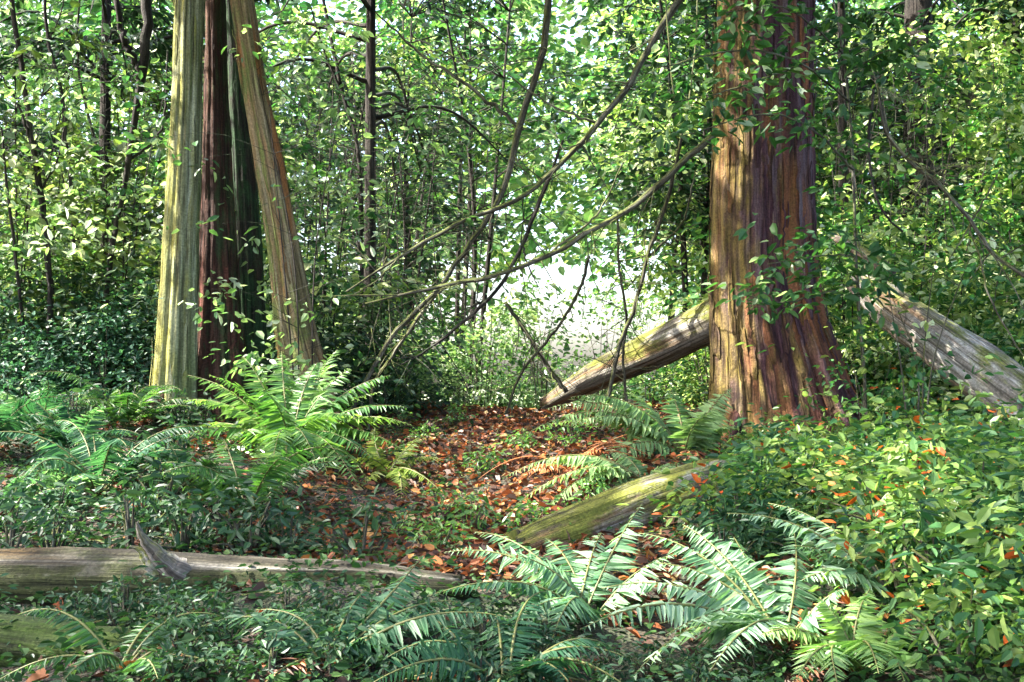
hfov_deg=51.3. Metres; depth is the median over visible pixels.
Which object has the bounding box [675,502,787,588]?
woodland plant
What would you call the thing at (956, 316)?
leafy bush
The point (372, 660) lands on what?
woodland plant
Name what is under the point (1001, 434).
salal bush
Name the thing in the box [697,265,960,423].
leafy bush
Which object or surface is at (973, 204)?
maple tree
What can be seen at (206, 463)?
sword fern
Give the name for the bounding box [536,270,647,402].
pale sapling
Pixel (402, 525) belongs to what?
woodland plant
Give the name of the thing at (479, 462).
woodland plant
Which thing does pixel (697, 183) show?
maple tree
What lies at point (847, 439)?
salal bush
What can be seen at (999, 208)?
pale sapling
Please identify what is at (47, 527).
woodland plant
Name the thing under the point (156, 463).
woodland plant
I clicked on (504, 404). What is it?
leafy bush
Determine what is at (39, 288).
leafy bush
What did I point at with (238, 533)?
woodland plant
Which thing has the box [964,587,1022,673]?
plant
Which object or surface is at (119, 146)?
maple tree
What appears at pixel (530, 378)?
leafy bush
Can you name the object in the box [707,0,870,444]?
cedar tree
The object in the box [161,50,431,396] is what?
pale sapling
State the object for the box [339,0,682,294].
bare branch
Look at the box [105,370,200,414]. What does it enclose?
woodland plant
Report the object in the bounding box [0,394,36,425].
woodland plant
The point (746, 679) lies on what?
woodland plant
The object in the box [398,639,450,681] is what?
woodland plant
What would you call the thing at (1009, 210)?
pale sapling
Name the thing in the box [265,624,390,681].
woodland plant
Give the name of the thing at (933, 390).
salal bush
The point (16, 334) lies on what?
leafy bush
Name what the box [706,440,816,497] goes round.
woodland plant
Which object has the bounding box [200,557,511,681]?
sword fern
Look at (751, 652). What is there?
woodland plant
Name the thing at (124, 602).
woodland plant
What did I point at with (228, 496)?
woodland plant
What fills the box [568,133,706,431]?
bare branch
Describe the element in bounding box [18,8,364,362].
maple tree
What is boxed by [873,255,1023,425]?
leafy bush
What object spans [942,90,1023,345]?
pale sapling
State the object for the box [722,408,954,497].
salal bush
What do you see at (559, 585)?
sword fern
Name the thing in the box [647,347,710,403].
leafy bush
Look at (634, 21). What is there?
alder tree
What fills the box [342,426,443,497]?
sword fern
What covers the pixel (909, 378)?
leafy bush
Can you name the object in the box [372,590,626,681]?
sword fern
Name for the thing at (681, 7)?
alder tree
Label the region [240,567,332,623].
woodland plant
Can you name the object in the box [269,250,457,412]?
leafy bush
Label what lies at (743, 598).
sword fern
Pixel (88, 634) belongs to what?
sword fern
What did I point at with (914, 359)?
pale sapling
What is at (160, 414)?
woodland plant
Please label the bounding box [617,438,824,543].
salal bush
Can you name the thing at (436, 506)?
woodland plant
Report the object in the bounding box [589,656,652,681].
woodland plant
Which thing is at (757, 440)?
salal bush
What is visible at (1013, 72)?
pale sapling
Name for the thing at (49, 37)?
sapling
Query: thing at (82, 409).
woodland plant
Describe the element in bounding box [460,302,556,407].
pale sapling
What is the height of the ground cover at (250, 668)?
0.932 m
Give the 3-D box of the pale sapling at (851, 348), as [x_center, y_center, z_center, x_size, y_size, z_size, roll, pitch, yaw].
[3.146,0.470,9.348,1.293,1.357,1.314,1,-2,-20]
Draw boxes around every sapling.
[0,0,152,392]
[0,1,201,383]
[0,22,202,369]
[0,32,151,348]
[0,99,160,381]
[1,0,66,395]
[1,127,25,394]
[43,0,74,287]
[76,0,102,283]
[94,40,446,378]
[103,0,167,392]
[120,1,476,416]
[146,148,351,359]
[156,109,385,371]
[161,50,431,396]
[258,128,440,402]
[263,56,476,377]
[310,0,363,407]
[349,299,461,401]
[381,95,556,402]
[420,302,563,407]
[438,277,563,408]
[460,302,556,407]
[465,278,582,408]
[482,301,590,408]
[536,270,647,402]
[562,287,656,399]
[612,296,708,400]
[645,2,1021,396]
[684,33,1023,393]
[735,221,1018,439]
[783,320,957,442]
[815,27,1022,361]
[815,36,1023,416]
[816,7,1023,387]
[816,30,1023,386]
[819,26,1023,400]
[840,36,1023,360]
[841,41,1023,353]
[900,64,1023,361]
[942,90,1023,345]
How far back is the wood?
53.14 m
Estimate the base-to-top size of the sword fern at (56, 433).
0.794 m
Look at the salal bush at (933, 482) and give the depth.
4.59 m
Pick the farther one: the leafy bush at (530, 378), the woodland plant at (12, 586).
the leafy bush at (530, 378)
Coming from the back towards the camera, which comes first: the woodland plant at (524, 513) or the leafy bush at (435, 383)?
the leafy bush at (435, 383)
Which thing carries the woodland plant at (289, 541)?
on the ground at (626, 644)
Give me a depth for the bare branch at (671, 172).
10.43 m
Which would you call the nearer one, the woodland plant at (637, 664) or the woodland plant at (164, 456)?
the woodland plant at (637, 664)
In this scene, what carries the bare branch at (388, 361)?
on the ground at (626, 644)
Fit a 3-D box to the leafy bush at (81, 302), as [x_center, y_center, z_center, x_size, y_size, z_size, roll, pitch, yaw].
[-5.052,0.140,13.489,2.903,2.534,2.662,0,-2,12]
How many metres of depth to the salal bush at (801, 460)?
6.11 m
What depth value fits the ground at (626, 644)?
4.92 m
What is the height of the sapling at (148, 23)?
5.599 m
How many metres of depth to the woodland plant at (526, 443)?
9.82 m
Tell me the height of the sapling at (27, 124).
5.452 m
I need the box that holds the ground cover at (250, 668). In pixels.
[0,410,1023,681]
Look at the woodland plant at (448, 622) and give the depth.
4.30 m
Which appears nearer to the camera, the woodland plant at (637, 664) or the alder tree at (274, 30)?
the woodland plant at (637, 664)
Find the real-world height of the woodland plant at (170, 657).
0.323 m
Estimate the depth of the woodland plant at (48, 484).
6.54 m
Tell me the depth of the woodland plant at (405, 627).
3.99 m
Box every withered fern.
[479,439,648,482]
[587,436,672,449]
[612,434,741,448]
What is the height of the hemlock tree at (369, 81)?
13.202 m
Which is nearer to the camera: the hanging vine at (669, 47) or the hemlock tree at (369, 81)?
the hanging vine at (669, 47)
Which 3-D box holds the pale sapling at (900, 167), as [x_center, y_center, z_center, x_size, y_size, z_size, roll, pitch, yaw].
[3.780,-1.288,12.124,3.148,4.780,3.723,1,-2,-39]
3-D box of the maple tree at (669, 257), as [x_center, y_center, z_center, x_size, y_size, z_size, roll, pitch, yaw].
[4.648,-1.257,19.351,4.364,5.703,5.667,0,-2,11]
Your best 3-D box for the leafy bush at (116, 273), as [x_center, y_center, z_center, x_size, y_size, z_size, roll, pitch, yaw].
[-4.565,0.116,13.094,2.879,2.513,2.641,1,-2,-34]
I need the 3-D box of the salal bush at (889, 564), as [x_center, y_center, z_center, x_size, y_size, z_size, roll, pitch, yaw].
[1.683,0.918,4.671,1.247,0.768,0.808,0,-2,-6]
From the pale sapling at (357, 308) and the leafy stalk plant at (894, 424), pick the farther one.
the pale sapling at (357, 308)
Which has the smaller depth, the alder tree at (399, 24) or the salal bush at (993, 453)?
the salal bush at (993, 453)
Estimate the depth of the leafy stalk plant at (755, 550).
5.68 m
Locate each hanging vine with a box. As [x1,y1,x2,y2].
[665,0,674,97]
[687,0,697,109]
[867,89,902,231]
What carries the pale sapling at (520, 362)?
on the ground at (626, 644)
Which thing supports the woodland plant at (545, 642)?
on the ground at (626, 644)
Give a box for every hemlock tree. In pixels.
[0,0,307,314]
[202,0,520,406]
[813,0,1023,397]
[814,0,943,328]
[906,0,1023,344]
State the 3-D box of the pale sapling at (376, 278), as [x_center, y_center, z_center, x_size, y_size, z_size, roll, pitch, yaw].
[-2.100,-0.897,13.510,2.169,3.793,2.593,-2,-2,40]
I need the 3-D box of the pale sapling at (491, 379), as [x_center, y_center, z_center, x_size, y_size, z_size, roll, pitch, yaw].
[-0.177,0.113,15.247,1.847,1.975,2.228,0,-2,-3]
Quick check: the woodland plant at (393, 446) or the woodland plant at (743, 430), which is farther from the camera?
the woodland plant at (743, 430)
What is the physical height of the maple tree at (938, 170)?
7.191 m
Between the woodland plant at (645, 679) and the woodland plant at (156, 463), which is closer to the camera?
the woodland plant at (645, 679)
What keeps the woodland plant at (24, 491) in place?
on the ground at (626, 644)
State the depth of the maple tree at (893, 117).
17.57 m
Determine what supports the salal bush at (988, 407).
on the ground at (626, 644)
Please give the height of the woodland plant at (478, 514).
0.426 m
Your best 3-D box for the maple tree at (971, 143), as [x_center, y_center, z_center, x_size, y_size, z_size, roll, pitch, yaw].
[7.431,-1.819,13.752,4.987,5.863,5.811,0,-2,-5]
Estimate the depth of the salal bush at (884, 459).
5.50 m
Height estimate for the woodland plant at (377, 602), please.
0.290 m
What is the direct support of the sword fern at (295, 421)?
on the ground at (626, 644)
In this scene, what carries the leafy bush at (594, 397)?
on the ground at (626, 644)
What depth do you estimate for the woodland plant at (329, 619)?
4.03 m
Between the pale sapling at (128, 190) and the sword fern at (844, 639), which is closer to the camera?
the sword fern at (844, 639)
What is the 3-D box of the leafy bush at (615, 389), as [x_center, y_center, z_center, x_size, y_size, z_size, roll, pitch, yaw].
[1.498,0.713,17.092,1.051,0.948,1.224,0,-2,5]
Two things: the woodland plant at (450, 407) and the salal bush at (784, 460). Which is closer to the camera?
the salal bush at (784, 460)
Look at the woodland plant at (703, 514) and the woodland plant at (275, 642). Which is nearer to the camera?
the woodland plant at (275, 642)
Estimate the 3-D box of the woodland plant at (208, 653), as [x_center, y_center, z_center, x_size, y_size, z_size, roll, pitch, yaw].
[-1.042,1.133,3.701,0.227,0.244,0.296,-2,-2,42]
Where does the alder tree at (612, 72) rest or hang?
on the ground at (626, 644)
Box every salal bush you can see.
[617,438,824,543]
[682,421,852,497]
[701,449,815,522]
[705,427,822,461]
[707,403,832,462]
[707,422,853,537]
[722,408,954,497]
[740,408,871,456]
[741,425,921,534]
[752,433,859,473]
[760,394,1023,480]
[765,469,984,617]
[770,412,1021,544]
[792,427,957,509]
[795,419,1014,550]
[800,397,1023,629]
[817,430,1023,551]
[820,410,912,444]
[842,548,1023,681]
[851,382,1023,473]
[852,354,976,433]
[856,481,1023,681]
[872,409,1012,506]
[881,401,996,443]
[882,450,1023,591]
[889,463,1023,617]
[912,392,1020,431]
[913,372,1023,468]
[918,421,1023,490]
[930,428,1023,511]
[943,528,1023,681]
[949,421,1023,539]
[959,355,1023,466]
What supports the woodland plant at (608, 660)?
on the ground at (626, 644)
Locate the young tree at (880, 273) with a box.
[636,0,967,429]
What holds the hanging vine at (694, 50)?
hanging from the young tree at (880, 273)
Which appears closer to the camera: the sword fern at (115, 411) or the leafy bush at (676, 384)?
the sword fern at (115, 411)
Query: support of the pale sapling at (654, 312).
on the ground at (626, 644)
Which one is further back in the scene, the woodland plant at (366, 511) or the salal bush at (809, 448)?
the salal bush at (809, 448)
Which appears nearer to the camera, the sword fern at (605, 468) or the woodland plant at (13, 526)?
the woodland plant at (13, 526)
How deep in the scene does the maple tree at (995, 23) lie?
12.84 m
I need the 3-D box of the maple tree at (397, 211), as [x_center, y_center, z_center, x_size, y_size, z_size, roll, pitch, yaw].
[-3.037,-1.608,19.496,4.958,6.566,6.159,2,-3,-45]
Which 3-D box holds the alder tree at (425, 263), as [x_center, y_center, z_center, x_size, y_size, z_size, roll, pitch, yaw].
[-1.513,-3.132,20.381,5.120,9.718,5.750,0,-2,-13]
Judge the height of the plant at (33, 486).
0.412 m
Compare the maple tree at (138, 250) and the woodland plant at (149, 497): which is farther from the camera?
the maple tree at (138, 250)
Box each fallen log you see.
[0,521,469,607]
[0,613,179,666]
[502,447,768,552]
[539,299,709,410]
[831,233,1023,425]
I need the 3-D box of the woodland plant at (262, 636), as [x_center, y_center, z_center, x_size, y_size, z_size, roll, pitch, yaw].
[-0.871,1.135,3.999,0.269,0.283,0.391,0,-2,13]
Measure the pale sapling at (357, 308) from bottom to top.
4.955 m
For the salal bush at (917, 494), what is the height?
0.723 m
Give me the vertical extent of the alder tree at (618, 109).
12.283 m
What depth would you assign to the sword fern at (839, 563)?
4.72 m
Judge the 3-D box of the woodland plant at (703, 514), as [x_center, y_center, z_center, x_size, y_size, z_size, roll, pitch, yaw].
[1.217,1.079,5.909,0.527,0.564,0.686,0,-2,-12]
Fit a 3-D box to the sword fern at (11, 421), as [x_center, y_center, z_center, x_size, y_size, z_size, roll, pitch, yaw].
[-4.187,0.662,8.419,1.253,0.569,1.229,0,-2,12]
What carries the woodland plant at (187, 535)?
on the ground at (626, 644)
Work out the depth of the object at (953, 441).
5.52 m
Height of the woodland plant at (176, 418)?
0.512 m
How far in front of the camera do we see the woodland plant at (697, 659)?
4.03 m
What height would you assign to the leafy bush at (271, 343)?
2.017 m
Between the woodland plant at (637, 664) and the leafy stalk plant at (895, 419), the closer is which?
the woodland plant at (637, 664)
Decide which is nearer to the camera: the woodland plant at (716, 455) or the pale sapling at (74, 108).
the woodland plant at (716, 455)
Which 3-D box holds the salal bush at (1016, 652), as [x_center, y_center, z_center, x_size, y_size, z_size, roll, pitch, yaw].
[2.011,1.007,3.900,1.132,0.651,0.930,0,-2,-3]
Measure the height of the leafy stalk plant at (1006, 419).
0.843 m
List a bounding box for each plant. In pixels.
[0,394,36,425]
[0,467,66,535]
[0,471,110,526]
[0,485,57,548]
[0,485,133,548]
[0,573,24,615]
[0,598,58,657]
[2,600,50,616]
[9,456,94,497]
[14,489,110,546]
[30,375,128,433]
[37,594,112,621]
[38,578,115,623]
[57,468,211,549]
[69,403,102,420]
[73,560,174,622]
[78,573,164,626]
[82,439,219,526]
[87,485,202,533]
[99,477,252,551]
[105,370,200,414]
[107,433,190,497]
[116,594,224,636]
[125,640,240,681]
[126,401,216,456]
[128,565,206,615]
[130,396,189,426]
[138,577,202,627]
[138,615,242,669]
[154,388,211,429]
[163,389,223,433]
[175,634,244,681]
[179,472,281,553]
[179,484,315,555]
[185,603,259,657]
[187,575,249,627]
[207,612,312,681]
[235,606,308,664]
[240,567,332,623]
[258,486,342,558]
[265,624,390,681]
[268,596,357,667]
[289,569,359,622]
[296,484,420,562]
[317,601,414,669]
[322,642,439,681]
[343,589,410,619]
[378,505,436,540]
[380,405,417,435]
[384,440,415,455]
[389,599,474,664]
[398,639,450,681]
[402,516,477,550]
[408,420,438,439]
[412,477,473,524]
[414,590,455,635]
[426,481,520,535]
[437,398,475,426]
[450,627,524,681]
[452,592,566,662]
[453,591,502,645]
[454,445,511,475]
[478,651,602,681]
[486,611,573,678]
[490,484,570,532]
[491,428,549,452]
[497,604,558,656]
[510,600,592,681]
[511,644,577,681]
[539,412,597,447]
[559,468,610,504]
[574,632,637,681]
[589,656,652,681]
[598,631,683,681]
[626,676,667,681]
[650,465,811,554]
[651,646,748,681]
[657,654,741,681]
[674,417,825,518]
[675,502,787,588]
[677,485,777,557]
[686,469,813,574]
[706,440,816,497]
[716,671,800,681]
[718,487,865,570]
[718,635,795,680]
[723,403,820,484]
[728,429,757,442]
[834,420,930,499]
[848,487,983,588]
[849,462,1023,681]
[864,395,974,475]
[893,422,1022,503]
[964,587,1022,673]
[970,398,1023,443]
[979,430,1023,511]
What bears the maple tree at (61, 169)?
on the ground at (626, 644)
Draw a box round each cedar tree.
[118,0,360,444]
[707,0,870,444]
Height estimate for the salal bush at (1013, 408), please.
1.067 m
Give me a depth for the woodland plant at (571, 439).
9.87 m
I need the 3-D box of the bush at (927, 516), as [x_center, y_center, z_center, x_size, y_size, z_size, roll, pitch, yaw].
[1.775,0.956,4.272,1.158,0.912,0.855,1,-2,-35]
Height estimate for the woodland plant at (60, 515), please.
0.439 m
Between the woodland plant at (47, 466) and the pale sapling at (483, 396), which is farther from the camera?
the pale sapling at (483, 396)
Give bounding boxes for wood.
[0,0,1022,407]
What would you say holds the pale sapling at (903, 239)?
on the ground at (626, 644)
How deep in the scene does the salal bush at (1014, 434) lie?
5.65 m
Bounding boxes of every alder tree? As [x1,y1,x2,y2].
[58,0,348,281]
[145,4,403,291]
[261,0,574,330]
[299,0,571,398]
[300,0,619,393]
[330,0,660,404]
[513,0,870,400]
[514,0,824,403]
[536,0,889,347]
[570,0,880,364]
[600,0,939,274]
[815,0,978,391]
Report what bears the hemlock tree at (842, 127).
on the ground at (626, 644)
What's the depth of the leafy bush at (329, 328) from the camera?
13.11 m
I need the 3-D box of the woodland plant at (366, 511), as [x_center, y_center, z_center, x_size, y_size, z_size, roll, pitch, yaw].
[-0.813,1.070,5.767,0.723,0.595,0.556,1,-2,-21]
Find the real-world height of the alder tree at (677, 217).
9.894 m
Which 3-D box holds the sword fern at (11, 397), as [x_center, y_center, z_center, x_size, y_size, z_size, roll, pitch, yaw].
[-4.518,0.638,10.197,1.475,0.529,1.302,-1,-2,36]
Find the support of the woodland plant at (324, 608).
on the ground at (626, 644)
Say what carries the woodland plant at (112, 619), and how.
on the ground at (626, 644)
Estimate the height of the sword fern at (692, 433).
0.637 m
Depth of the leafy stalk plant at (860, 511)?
4.83 m
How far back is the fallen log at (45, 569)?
4.98 m
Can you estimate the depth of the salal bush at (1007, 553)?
3.92 m
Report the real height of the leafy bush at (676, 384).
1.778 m
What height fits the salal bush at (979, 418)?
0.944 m
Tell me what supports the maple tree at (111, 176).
on the ground at (626, 644)
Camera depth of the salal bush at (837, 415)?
9.52 m
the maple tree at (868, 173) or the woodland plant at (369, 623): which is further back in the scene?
the maple tree at (868, 173)
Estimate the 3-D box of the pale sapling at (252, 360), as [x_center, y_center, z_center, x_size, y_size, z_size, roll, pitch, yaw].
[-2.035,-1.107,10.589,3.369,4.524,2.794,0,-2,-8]
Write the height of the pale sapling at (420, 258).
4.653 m
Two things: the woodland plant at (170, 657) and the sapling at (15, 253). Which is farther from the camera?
the sapling at (15, 253)
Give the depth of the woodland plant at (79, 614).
4.50 m
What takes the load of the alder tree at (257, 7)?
on the ground at (626, 644)
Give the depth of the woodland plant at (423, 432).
10.40 m
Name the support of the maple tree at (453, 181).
on the ground at (626, 644)
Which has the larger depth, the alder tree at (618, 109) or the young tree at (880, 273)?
the alder tree at (618, 109)
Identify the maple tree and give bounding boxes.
[0,0,170,377]
[0,25,166,372]
[0,43,202,361]
[0,49,165,322]
[0,84,147,303]
[0,106,151,282]
[0,107,261,385]
[0,115,163,297]
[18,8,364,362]
[52,41,488,333]
[91,4,511,395]
[134,44,503,338]
[261,29,588,391]
[265,41,537,379]
[287,84,490,399]
[562,41,1007,368]
[656,109,908,293]
[657,135,898,380]
[681,8,1023,398]
[688,30,991,397]
[691,94,976,297]
[814,27,1004,308]
[816,25,1023,332]
[826,120,1023,392]
[856,0,1023,355]
[922,7,1023,331]
[937,105,1004,279]
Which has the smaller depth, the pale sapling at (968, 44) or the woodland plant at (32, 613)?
the woodland plant at (32, 613)
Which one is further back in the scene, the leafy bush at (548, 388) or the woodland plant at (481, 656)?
the leafy bush at (548, 388)
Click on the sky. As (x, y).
(574, 277)
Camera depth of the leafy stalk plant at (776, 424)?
6.62 m
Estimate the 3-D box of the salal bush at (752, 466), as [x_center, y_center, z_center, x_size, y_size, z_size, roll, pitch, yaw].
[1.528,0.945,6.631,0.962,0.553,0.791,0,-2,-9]
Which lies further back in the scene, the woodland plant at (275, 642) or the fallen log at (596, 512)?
the fallen log at (596, 512)
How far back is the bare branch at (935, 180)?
8.90 m
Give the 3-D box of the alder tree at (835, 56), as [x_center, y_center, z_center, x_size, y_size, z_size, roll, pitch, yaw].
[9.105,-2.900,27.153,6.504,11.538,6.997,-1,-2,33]
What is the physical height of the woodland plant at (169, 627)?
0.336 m
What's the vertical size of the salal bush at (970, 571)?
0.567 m
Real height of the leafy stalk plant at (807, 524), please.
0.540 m
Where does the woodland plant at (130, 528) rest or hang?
on the ground at (626, 644)
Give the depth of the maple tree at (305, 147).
14.86 m
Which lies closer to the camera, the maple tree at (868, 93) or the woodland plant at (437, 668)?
the woodland plant at (437, 668)
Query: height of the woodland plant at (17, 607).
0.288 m
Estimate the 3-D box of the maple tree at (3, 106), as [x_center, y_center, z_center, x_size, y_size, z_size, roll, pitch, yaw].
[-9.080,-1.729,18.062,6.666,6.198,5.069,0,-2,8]
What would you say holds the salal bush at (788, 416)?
on the ground at (626, 644)
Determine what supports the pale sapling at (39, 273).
on the ground at (626, 644)
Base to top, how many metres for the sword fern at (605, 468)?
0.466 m
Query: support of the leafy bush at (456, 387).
on the ground at (626, 644)
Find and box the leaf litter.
[0,397,1012,681]
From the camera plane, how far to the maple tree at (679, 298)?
16.19 m
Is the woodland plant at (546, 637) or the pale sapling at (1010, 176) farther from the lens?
the pale sapling at (1010, 176)
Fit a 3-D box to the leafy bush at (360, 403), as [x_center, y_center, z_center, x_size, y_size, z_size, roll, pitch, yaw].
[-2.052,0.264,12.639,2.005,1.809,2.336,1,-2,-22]
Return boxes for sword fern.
[0,380,114,429]
[0,389,86,461]
[0,420,218,496]
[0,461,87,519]
[0,607,229,681]
[11,395,149,468]
[29,371,208,428]
[140,444,246,488]
[141,439,348,513]
[166,350,411,484]
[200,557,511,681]
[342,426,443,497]
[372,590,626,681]
[429,505,673,634]
[503,452,682,507]
[513,388,739,460]
[580,524,887,677]
[727,503,932,598]
[760,588,926,681]
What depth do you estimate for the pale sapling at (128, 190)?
13.01 m
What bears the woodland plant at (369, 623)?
on the ground at (626, 644)
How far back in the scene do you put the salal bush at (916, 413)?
8.87 m
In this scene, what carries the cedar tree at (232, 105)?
on the ground at (626, 644)
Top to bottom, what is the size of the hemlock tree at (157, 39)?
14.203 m
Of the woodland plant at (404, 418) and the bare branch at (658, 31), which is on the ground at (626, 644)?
the woodland plant at (404, 418)
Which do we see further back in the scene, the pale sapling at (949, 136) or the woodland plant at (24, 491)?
the pale sapling at (949, 136)
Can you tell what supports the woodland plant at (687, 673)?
on the ground at (626, 644)
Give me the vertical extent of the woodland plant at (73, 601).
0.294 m
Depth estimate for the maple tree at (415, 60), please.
16.93 m
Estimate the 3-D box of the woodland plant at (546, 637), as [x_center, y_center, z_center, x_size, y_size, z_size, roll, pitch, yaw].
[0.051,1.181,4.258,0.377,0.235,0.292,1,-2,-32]
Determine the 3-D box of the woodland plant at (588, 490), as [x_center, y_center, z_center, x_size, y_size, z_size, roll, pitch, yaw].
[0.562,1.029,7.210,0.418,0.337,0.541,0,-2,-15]
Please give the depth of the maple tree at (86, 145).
17.79 m
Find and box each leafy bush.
[0,238,152,400]
[0,248,138,389]
[0,261,95,401]
[0,276,91,410]
[0,304,25,358]
[0,304,95,411]
[3,253,157,410]
[4,291,155,420]
[27,246,159,402]
[41,269,275,402]
[105,301,276,360]
[118,225,419,393]
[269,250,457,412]
[270,290,415,423]
[325,274,482,417]
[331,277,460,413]
[361,326,461,410]
[410,357,466,399]
[434,352,493,404]
[469,363,537,408]
[491,355,554,407]
[519,362,563,408]
[556,350,619,406]
[584,381,633,402]
[616,289,709,411]
[620,295,710,405]
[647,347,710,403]
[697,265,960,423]
[834,249,1023,422]
[834,277,972,424]
[858,232,1023,423]
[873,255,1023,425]
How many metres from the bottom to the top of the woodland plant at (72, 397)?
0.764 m
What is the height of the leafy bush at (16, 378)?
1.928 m
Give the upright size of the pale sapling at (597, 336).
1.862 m
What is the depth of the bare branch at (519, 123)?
11.24 m
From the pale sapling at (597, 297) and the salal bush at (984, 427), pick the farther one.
the pale sapling at (597, 297)
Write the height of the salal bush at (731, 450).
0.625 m
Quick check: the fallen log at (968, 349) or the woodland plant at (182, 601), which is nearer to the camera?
the woodland plant at (182, 601)
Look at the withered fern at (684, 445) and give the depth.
9.93 m
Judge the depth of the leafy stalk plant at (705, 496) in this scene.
6.01 m
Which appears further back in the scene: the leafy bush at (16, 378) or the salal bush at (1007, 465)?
the leafy bush at (16, 378)
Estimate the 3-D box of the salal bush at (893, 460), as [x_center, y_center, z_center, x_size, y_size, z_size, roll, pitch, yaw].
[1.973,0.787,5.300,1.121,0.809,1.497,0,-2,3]
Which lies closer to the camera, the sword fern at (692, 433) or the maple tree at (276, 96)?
the sword fern at (692, 433)
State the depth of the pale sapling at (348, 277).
13.11 m
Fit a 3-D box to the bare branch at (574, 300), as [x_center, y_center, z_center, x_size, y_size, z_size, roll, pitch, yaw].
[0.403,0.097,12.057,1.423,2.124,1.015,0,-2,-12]
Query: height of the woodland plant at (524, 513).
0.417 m
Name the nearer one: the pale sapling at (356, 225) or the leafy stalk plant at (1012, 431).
the leafy stalk plant at (1012, 431)
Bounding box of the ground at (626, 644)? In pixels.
[0,396,1021,681]
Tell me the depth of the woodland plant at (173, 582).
4.70 m
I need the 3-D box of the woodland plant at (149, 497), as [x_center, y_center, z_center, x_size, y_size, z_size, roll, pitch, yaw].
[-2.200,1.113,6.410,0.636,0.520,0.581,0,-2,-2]
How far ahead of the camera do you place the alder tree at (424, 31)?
24.12 m
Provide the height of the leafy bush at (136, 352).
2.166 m
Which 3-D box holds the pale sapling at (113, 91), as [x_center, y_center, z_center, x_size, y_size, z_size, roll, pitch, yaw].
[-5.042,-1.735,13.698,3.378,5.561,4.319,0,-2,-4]
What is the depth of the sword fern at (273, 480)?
6.78 m
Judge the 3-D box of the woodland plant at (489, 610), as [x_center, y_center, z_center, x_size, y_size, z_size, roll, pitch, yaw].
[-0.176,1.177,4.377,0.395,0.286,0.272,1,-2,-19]
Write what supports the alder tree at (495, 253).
on the ground at (626, 644)
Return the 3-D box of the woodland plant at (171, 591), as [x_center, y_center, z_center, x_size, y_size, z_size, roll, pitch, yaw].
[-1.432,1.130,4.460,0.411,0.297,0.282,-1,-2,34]
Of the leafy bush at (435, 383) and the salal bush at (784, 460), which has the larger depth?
the leafy bush at (435, 383)
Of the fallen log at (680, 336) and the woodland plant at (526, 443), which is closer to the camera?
the woodland plant at (526, 443)
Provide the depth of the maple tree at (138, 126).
19.72 m
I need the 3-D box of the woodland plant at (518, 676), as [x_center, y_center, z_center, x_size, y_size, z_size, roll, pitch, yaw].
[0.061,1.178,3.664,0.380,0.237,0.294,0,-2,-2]
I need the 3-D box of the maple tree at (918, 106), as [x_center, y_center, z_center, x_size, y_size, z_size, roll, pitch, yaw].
[4.895,-1.846,15.568,4.722,5.775,6.211,0,-2,15]
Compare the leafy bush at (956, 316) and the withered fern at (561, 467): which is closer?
the withered fern at (561, 467)
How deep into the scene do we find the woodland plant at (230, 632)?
4.02 m
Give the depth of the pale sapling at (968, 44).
12.10 m
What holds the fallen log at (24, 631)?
on the ground at (626, 644)
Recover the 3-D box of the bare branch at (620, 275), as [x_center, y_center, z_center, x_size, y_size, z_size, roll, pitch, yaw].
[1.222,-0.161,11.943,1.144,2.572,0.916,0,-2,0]
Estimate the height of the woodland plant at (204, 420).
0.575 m
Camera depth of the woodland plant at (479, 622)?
4.04 m
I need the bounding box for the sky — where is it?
[0,0,984,394]
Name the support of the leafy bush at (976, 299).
on the ground at (626, 644)
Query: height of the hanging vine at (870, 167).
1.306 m
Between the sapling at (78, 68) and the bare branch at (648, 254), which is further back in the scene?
the sapling at (78, 68)
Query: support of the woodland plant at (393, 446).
on the ground at (626, 644)
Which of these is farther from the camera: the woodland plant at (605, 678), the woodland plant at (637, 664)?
the woodland plant at (637, 664)
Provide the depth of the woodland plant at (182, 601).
4.25 m
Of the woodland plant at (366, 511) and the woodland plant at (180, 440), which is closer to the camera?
the woodland plant at (366, 511)
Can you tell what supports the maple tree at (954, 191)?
on the ground at (626, 644)
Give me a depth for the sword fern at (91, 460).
7.11 m
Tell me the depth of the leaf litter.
7.59 m
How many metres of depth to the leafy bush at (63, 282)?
12.80 m
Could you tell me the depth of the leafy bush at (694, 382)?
13.85 m
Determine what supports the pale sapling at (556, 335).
on the ground at (626, 644)
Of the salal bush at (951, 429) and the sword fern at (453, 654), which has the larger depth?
the salal bush at (951, 429)
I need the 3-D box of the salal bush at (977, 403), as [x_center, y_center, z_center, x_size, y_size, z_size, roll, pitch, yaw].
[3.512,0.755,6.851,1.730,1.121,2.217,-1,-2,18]
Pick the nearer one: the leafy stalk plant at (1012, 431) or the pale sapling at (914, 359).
the leafy stalk plant at (1012, 431)
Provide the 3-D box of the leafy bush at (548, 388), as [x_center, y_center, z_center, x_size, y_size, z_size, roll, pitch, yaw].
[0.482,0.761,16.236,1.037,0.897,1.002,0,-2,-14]
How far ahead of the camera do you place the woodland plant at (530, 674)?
3.61 m
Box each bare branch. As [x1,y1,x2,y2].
[322,132,715,360]
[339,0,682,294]
[341,280,451,429]
[345,0,559,423]
[387,140,574,412]
[478,255,593,415]
[504,301,580,396]
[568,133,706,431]
[574,219,672,427]
[866,83,1023,355]
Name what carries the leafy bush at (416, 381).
on the ground at (626, 644)

